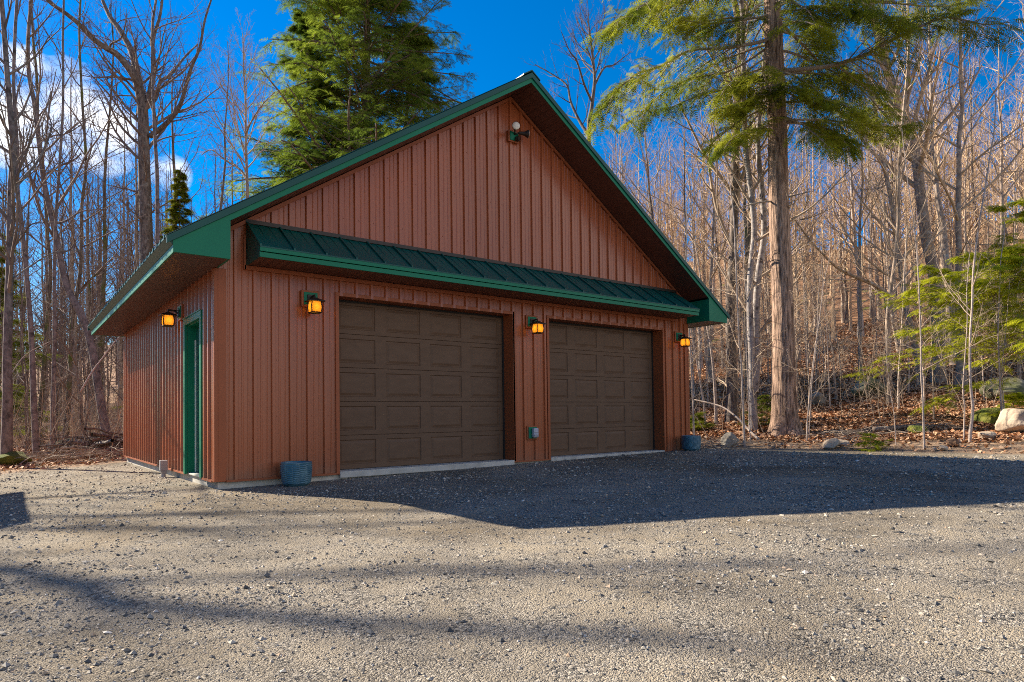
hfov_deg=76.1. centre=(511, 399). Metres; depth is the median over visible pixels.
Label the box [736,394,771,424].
hemlock seedling
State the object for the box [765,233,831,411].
sapling
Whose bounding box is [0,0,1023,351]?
sky
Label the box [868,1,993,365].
bare tree
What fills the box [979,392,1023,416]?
hemlock seedling
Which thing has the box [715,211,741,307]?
bare tree
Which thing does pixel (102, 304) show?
sapling
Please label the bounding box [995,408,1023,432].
boulder
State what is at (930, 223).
bare tree
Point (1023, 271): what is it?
sapling
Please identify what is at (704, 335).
sapling
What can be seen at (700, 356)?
sapling
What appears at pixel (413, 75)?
hemlock tree
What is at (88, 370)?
sapling
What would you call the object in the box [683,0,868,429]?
forked tree
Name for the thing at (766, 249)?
bare tree
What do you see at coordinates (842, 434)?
brush pile
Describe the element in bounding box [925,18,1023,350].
bare tree
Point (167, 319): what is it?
wall lantern
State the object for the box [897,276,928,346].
sapling
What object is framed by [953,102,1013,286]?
bare tree
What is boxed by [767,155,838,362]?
bare tree
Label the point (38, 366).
sapling
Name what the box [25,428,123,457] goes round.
brush pile
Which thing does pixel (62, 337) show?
sapling
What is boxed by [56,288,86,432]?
sapling
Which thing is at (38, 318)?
woods
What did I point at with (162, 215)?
bare tree
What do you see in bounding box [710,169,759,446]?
sapling
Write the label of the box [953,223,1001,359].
sapling
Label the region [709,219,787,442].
sapling
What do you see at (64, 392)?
sapling
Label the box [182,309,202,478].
entry door
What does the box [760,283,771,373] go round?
sapling
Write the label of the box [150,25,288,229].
bare tree
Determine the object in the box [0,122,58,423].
bare tree
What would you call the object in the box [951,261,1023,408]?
sapling
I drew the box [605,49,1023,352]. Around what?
woods
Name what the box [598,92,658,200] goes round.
bare tree
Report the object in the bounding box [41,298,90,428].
sapling
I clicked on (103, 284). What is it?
bare tree
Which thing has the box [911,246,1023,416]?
young hemlock
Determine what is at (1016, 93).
bare tree
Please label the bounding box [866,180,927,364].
sapling
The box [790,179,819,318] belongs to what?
bare tree
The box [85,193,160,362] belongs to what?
bare tree
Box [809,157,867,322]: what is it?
bare tree
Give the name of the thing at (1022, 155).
bare tree
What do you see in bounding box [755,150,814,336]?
bare tree
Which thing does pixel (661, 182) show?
bare tree
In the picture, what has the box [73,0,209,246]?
bare tree
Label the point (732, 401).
bare tree
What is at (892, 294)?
sapling
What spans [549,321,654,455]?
overhead door
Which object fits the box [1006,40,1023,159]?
bare tree
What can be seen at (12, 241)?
bare tree
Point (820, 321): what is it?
sapling
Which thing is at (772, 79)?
hemlock tree
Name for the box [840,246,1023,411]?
young hemlock
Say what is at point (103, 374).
sapling
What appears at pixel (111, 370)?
sapling
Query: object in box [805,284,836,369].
sapling
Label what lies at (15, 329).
sapling
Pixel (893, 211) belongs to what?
bare tree
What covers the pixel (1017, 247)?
sapling
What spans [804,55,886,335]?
bare tree
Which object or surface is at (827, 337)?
sapling
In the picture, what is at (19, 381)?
bare tree
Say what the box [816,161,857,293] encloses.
bare tree
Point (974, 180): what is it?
bare tree
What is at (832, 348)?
sapling
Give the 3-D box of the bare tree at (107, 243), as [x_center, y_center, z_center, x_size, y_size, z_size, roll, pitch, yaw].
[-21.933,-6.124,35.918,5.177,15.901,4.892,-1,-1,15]
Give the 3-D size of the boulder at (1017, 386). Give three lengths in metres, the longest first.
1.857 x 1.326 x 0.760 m
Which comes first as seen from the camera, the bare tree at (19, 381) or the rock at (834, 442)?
the rock at (834, 442)
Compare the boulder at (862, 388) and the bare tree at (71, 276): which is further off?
the bare tree at (71, 276)
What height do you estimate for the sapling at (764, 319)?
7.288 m
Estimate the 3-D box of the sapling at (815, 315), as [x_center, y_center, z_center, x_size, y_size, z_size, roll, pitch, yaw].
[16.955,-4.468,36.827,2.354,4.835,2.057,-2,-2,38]
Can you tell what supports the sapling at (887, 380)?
on the ground
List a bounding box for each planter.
[280,461,311,486]
[681,435,700,450]
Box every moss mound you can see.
[0,451,31,464]
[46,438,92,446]
[907,425,927,432]
[969,408,999,423]
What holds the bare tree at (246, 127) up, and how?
on the ground
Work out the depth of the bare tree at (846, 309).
52.02 m
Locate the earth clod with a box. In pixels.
[947,437,959,446]
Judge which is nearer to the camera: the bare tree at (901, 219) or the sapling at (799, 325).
the sapling at (799, 325)
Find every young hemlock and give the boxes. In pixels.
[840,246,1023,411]
[877,263,1012,420]
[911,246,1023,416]
[946,197,1023,378]
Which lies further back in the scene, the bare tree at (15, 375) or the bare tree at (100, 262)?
the bare tree at (100, 262)
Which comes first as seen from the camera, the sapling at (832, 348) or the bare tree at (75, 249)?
the sapling at (832, 348)
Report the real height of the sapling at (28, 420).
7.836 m
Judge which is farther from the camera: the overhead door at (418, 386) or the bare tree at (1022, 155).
the bare tree at (1022, 155)
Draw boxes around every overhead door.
[339,300,504,469]
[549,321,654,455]
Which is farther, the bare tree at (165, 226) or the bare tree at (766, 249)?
the bare tree at (766, 249)
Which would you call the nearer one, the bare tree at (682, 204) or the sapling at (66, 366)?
the sapling at (66, 366)
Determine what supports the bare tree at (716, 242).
on the ground
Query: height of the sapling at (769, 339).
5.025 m
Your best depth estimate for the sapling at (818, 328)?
24.99 m
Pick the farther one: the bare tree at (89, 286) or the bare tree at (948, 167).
the bare tree at (948, 167)
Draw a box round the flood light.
[507,122,529,143]
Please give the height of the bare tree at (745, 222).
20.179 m
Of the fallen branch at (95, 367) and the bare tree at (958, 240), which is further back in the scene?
the bare tree at (958, 240)
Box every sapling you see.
[0,186,82,453]
[0,200,77,448]
[0,224,108,440]
[0,235,58,439]
[0,275,45,409]
[0,292,50,421]
[15,314,48,418]
[16,323,65,401]
[17,221,122,440]
[22,273,122,421]
[28,281,76,440]
[36,221,93,436]
[37,332,66,428]
[39,271,122,435]
[39,330,92,400]
[40,245,109,433]
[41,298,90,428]
[48,349,86,419]
[50,172,123,440]
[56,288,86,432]
[67,243,138,401]
[83,286,123,413]
[83,339,123,431]
[84,336,121,417]
[645,201,742,362]
[671,204,729,434]
[687,226,722,403]
[688,259,714,424]
[689,222,744,422]
[689,328,695,396]
[690,262,706,391]
[690,262,724,400]
[707,243,770,419]
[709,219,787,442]
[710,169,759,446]
[714,244,771,384]
[723,188,836,355]
[740,277,771,395]
[741,236,795,382]
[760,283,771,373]
[764,207,827,350]
[764,214,851,417]
[765,229,851,440]
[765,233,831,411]
[778,247,845,439]
[793,275,823,366]
[797,253,838,391]
[797,284,837,359]
[798,205,854,363]
[798,225,881,399]
[798,239,841,385]
[799,263,851,405]
[804,276,831,373]
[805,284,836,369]
[821,280,865,373]
[840,197,939,385]
[848,244,907,341]
[851,224,900,355]
[852,218,926,408]
[856,325,932,444]
[864,239,951,404]
[866,122,1016,448]
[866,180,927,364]
[867,236,935,391]
[876,228,906,330]
[879,254,919,339]
[895,229,948,345]
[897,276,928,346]
[898,233,1011,439]
[909,84,1022,441]
[912,222,969,345]
[948,256,995,399]
[949,215,1023,410]
[950,213,1007,378]
[951,193,984,355]
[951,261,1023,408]
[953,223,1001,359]
[963,224,999,344]
[981,166,1009,354]
[987,208,1023,352]
[1005,208,1023,335]
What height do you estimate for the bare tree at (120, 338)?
19.352 m
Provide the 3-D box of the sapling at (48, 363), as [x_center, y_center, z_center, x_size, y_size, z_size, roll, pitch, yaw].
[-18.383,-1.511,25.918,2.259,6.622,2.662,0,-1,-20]
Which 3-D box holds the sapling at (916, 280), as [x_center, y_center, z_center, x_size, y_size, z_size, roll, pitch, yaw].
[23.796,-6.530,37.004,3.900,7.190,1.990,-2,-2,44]
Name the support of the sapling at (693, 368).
on the ground
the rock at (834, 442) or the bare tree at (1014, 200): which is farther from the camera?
the bare tree at (1014, 200)
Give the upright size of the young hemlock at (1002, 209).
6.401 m
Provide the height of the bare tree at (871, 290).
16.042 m
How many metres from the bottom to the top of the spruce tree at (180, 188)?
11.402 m
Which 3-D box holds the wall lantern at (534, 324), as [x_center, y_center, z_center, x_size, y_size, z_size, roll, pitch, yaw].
[0.402,-1.249,10.876,0.244,0.322,0.295,0,-2,-38]
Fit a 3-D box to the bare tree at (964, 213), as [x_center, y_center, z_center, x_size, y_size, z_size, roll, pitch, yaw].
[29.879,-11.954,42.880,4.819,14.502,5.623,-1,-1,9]
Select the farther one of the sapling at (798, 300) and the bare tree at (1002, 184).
the bare tree at (1002, 184)
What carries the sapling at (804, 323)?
on the ground
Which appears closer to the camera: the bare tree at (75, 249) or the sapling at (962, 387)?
the sapling at (962, 387)
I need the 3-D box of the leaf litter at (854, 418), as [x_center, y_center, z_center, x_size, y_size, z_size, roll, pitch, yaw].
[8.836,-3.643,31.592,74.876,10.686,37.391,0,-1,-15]
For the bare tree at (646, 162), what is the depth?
36.23 m
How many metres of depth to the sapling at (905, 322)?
22.60 m
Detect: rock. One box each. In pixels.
[822,438,840,448]
[839,439,849,445]
[939,445,947,450]
[978,431,996,439]
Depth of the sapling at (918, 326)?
19.43 m
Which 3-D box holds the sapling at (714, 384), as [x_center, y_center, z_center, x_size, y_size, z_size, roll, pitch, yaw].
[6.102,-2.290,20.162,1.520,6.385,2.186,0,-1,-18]
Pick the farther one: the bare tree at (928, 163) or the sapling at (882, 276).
the bare tree at (928, 163)
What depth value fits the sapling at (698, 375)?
19.78 m
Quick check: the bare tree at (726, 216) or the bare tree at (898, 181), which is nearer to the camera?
the bare tree at (898, 181)
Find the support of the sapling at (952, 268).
on the ground
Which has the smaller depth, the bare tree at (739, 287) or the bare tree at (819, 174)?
the bare tree at (739, 287)
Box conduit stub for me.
[159,460,167,477]
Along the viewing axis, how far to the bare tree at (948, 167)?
51.98 m
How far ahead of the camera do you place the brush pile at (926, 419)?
15.95 m
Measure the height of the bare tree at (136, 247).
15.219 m
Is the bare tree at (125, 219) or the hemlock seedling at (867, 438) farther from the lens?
the bare tree at (125, 219)
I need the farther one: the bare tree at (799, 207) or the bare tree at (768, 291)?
the bare tree at (768, 291)
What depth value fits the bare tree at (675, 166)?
37.83 m
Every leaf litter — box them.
[0,299,1023,470]
[1,449,131,470]
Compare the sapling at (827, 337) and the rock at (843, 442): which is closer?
the rock at (843, 442)
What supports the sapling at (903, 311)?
on the ground
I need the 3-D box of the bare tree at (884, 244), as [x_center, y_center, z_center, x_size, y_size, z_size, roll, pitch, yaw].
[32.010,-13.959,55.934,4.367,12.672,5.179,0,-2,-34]
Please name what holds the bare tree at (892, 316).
on the ground
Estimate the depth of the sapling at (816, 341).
16.31 m
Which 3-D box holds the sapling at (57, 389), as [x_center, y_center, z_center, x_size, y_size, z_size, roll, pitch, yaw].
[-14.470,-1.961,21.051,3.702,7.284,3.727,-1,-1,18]
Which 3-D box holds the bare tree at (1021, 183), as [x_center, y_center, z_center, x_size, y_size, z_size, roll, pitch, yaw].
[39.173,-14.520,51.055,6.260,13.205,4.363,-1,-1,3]
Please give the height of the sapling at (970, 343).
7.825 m
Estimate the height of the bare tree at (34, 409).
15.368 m
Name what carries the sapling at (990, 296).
on the ground
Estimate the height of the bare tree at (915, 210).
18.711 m
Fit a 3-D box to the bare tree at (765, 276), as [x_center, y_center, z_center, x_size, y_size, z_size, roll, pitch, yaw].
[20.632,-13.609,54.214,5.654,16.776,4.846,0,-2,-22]
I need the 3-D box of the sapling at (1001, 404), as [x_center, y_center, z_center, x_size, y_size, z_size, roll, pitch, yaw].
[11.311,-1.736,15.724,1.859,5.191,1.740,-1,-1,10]
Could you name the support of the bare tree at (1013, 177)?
on the ground
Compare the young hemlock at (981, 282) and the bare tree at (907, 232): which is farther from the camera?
the bare tree at (907, 232)
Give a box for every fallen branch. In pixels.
[0,341,50,387]
[80,337,118,392]
[694,399,759,439]
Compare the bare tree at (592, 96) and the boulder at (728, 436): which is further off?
the bare tree at (592, 96)
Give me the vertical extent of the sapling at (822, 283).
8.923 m
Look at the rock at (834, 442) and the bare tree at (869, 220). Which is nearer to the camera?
the rock at (834, 442)
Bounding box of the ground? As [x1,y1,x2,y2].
[0,217,1023,681]
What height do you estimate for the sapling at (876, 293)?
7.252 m
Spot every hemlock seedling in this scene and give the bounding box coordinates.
[690,412,717,430]
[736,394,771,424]
[852,432,892,451]
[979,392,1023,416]
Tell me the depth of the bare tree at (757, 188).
36.13 m
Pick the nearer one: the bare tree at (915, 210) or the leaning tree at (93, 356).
the leaning tree at (93, 356)
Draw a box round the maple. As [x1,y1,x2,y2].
[42,0,239,308]
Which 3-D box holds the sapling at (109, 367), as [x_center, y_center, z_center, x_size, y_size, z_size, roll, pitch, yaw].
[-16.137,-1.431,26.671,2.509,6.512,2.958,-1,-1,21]
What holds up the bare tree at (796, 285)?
on the ground
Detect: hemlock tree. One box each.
[190,0,478,221]
[580,0,1023,437]
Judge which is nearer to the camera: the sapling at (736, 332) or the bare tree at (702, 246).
the sapling at (736, 332)
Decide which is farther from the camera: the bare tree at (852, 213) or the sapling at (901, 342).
the bare tree at (852, 213)
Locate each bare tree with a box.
[0,0,89,454]
[0,0,96,453]
[0,1,101,444]
[0,46,137,435]
[0,120,40,366]
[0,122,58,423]
[0,150,83,427]
[0,160,69,438]
[0,230,41,401]
[1,0,195,433]
[7,0,118,448]
[21,99,163,424]
[36,0,148,438]
[51,275,77,387]
[52,166,97,418]
[58,156,133,410]
[60,113,168,425]
[61,145,139,386]
[62,204,119,408]
[67,164,128,394]
[72,97,187,282]
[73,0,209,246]
[83,122,174,432]
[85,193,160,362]
[92,54,244,241]
[99,165,172,282]
[102,178,139,370]
[119,182,169,258]
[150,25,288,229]
[184,8,291,197]
[198,173,216,214]
[518,0,634,143]
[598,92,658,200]
[599,50,687,244]
[600,131,636,194]
[603,120,646,208]
[628,102,721,260]
[639,147,671,229]
[640,129,699,235]
[645,151,682,235]
[654,171,692,260]
[659,138,739,359]
[660,80,767,382]
[660,125,728,369]
[665,0,790,422]
[667,144,705,253]
[670,10,804,374]
[671,84,730,359]
[675,129,742,367]
[687,189,741,339]
[701,191,743,295]
[702,1,785,378]
[706,157,742,321]
[710,146,768,371]
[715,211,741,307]
[718,91,809,312]
[718,106,846,385]
[724,127,794,280]
[728,194,770,313]
[739,107,808,323]
[739,122,768,309]
[739,148,771,333]
[739,169,771,331]
[740,190,770,329]
[753,7,812,328]
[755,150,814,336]
[757,157,841,360]
[758,135,823,293]
[764,110,841,334]
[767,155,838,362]
[788,142,830,324]
[790,0,1008,403]
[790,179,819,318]
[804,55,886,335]
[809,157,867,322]
[814,52,915,382]
[815,62,957,386]
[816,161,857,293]
[819,143,890,317]
[820,154,868,323]
[822,0,986,382]
[841,0,1023,385]
[844,103,888,321]
[844,152,917,353]
[846,146,893,323]
[849,67,943,348]
[856,174,881,292]
[857,67,931,284]
[861,170,918,301]
[862,56,956,324]
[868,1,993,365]
[869,140,932,332]
[874,87,944,312]
[877,171,925,307]
[883,0,981,349]
[887,158,975,321]
[903,67,992,252]
[924,100,969,277]
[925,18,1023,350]
[925,19,1023,313]
[927,89,985,244]
[929,108,1010,317]
[930,95,1010,280]
[953,0,1023,304]
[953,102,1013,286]
[972,86,1023,268]
[975,115,1023,312]
[978,65,1023,297]
[982,143,1023,243]
[986,115,1023,305]
[993,93,1023,254]
[999,73,1023,198]
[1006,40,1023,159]
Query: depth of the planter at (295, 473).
8.11 m
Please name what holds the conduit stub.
on the ground
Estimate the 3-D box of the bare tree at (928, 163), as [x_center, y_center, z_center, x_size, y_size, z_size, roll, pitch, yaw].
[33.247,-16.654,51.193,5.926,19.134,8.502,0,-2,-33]
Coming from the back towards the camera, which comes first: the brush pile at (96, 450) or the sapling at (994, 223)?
the sapling at (994, 223)
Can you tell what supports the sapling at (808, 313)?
on the ground
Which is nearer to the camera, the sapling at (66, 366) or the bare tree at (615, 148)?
the sapling at (66, 366)
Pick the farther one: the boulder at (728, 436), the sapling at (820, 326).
the sapling at (820, 326)
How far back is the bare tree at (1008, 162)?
52.40 m
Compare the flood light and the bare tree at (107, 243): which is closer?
the flood light
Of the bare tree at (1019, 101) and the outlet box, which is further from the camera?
the bare tree at (1019, 101)
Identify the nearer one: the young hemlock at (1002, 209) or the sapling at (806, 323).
the young hemlock at (1002, 209)
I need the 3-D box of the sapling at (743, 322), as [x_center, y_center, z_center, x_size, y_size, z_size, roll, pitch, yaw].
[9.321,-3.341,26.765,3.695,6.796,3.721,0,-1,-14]
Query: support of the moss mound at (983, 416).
on the ground
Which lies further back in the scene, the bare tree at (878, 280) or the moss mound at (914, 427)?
the bare tree at (878, 280)
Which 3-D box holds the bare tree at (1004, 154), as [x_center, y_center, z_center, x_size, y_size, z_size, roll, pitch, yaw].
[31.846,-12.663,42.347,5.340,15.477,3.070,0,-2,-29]
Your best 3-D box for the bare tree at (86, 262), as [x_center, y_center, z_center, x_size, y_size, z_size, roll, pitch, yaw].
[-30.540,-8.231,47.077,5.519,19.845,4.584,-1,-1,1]
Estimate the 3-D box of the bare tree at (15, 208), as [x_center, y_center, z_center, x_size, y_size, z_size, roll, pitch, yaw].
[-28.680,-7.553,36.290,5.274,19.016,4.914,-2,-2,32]
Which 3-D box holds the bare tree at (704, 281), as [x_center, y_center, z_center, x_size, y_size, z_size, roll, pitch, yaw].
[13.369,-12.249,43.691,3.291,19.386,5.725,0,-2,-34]
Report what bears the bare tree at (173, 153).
on the ground
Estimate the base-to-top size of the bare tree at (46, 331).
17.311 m
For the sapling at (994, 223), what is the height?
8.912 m
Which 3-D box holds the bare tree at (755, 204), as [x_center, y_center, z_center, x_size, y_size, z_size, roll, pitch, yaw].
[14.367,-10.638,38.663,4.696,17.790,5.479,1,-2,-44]
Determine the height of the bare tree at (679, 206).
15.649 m
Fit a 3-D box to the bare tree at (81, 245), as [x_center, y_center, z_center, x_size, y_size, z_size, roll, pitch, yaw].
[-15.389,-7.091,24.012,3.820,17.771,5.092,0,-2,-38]
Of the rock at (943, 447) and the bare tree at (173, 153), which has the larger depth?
the bare tree at (173, 153)
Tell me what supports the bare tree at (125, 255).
on the ground
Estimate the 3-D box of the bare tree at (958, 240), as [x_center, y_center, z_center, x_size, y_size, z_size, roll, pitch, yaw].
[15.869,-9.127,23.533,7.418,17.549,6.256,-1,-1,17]
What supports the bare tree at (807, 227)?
on the ground
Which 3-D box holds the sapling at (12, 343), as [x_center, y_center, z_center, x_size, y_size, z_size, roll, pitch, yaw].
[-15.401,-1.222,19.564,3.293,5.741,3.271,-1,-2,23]
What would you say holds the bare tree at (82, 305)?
on the ground
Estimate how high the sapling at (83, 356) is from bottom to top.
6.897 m
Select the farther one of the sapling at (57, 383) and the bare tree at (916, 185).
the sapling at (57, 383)
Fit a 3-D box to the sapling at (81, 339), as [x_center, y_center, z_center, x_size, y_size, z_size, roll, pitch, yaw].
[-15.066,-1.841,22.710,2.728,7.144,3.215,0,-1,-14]
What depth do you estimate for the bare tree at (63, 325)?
53.28 m
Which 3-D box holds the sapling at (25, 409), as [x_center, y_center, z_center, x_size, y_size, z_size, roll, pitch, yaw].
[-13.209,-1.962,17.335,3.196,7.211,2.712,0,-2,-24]
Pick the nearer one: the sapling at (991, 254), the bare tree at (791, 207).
the sapling at (991, 254)
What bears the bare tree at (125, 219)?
on the ground
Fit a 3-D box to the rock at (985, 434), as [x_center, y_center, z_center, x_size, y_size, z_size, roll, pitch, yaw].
[10.452,0.802,14.390,0.329,0.200,0.550,-2,3,41]
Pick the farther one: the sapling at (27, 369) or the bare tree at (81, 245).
the sapling at (27, 369)
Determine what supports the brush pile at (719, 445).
on the ground
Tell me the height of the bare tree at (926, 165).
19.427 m
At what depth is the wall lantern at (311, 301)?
8.53 m
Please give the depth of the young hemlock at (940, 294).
17.18 m
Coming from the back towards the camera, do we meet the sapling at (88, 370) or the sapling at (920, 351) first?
the sapling at (88, 370)
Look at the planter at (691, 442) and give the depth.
12.94 m
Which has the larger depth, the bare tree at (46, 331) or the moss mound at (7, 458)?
the bare tree at (46, 331)
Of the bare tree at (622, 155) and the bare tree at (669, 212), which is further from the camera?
the bare tree at (669, 212)
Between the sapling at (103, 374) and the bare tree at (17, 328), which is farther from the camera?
the bare tree at (17, 328)
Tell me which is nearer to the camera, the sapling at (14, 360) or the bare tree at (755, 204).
the sapling at (14, 360)
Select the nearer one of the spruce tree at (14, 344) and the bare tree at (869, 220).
the spruce tree at (14, 344)
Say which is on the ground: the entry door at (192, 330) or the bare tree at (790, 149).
the bare tree at (790, 149)
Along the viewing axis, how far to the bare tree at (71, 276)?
30.85 m
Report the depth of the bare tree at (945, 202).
47.46 m
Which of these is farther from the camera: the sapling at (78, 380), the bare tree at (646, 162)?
the bare tree at (646, 162)
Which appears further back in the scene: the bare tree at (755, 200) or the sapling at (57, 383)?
the bare tree at (755, 200)
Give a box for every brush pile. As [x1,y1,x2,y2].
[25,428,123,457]
[25,439,126,464]
[700,431,775,450]
[793,422,922,446]
[834,413,959,440]
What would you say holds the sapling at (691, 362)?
on the ground
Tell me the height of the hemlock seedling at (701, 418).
0.964 m
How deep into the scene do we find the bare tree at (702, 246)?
40.76 m
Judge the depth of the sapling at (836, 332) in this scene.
30.57 m
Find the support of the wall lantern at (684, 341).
attached to the garage
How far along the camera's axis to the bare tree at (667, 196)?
59.88 m
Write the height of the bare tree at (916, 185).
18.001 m
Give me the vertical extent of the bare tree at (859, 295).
13.611 m
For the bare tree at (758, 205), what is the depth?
53.49 m
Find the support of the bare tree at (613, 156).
on the ground
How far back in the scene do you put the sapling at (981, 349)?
19.89 m
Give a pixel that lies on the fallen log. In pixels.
(879, 428)
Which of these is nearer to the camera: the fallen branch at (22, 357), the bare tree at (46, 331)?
the fallen branch at (22, 357)
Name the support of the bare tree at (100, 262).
on the ground
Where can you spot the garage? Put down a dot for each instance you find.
(436, 260)
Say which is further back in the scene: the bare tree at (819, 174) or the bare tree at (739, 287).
the bare tree at (819, 174)
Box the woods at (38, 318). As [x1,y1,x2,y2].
[0,116,286,421]
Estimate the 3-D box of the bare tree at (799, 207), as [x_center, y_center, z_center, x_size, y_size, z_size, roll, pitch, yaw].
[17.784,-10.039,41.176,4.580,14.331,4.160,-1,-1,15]
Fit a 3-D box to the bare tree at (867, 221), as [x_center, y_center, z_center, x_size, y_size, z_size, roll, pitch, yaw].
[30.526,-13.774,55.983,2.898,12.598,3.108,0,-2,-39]
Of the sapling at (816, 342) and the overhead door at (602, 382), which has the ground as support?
the sapling at (816, 342)
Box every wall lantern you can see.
[158,304,183,326]
[301,290,324,313]
[525,315,545,333]
[674,331,691,346]
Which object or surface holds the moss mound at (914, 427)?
on the ground
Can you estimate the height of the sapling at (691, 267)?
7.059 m
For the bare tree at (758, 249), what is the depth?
50.35 m
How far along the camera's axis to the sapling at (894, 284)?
37.78 m
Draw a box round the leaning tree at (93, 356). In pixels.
[0,0,144,440]
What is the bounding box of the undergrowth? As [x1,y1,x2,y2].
[0,296,1023,454]
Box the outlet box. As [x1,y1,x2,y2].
[526,426,538,439]
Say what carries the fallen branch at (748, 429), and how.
on the ground
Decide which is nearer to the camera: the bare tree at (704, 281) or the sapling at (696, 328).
the sapling at (696, 328)
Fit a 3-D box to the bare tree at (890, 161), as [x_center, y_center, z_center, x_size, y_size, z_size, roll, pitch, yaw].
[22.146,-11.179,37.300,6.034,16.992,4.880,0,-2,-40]
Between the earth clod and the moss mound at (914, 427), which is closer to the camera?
the earth clod
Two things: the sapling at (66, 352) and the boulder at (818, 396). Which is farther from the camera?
the sapling at (66, 352)
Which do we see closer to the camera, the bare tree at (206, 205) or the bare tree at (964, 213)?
the bare tree at (964, 213)
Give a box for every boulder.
[720,432,738,446]
[810,392,825,404]
[851,376,886,396]
[979,377,1023,399]
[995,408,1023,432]
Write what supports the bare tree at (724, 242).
on the ground
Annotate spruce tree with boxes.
[0,233,69,436]
[110,167,194,409]
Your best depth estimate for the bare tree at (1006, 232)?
44.65 m
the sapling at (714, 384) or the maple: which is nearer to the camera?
the sapling at (714, 384)
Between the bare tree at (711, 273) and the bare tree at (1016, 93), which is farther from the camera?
the bare tree at (1016, 93)
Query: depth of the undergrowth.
20.70 m
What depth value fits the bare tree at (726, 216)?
52.59 m
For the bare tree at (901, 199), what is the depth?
53.08 m
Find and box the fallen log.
[872,424,929,430]
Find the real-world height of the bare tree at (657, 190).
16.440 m
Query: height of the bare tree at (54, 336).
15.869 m
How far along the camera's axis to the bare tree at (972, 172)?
44.84 m
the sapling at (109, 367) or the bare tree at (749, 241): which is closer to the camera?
the sapling at (109, 367)
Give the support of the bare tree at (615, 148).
on the ground
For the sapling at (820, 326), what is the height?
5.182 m
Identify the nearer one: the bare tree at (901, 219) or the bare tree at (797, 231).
the bare tree at (797, 231)
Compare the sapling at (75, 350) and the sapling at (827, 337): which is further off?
the sapling at (75, 350)
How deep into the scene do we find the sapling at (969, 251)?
31.12 m
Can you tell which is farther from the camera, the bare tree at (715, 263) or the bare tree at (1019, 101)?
the bare tree at (715, 263)
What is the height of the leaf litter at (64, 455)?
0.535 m
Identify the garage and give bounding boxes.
[88,70,729,488]

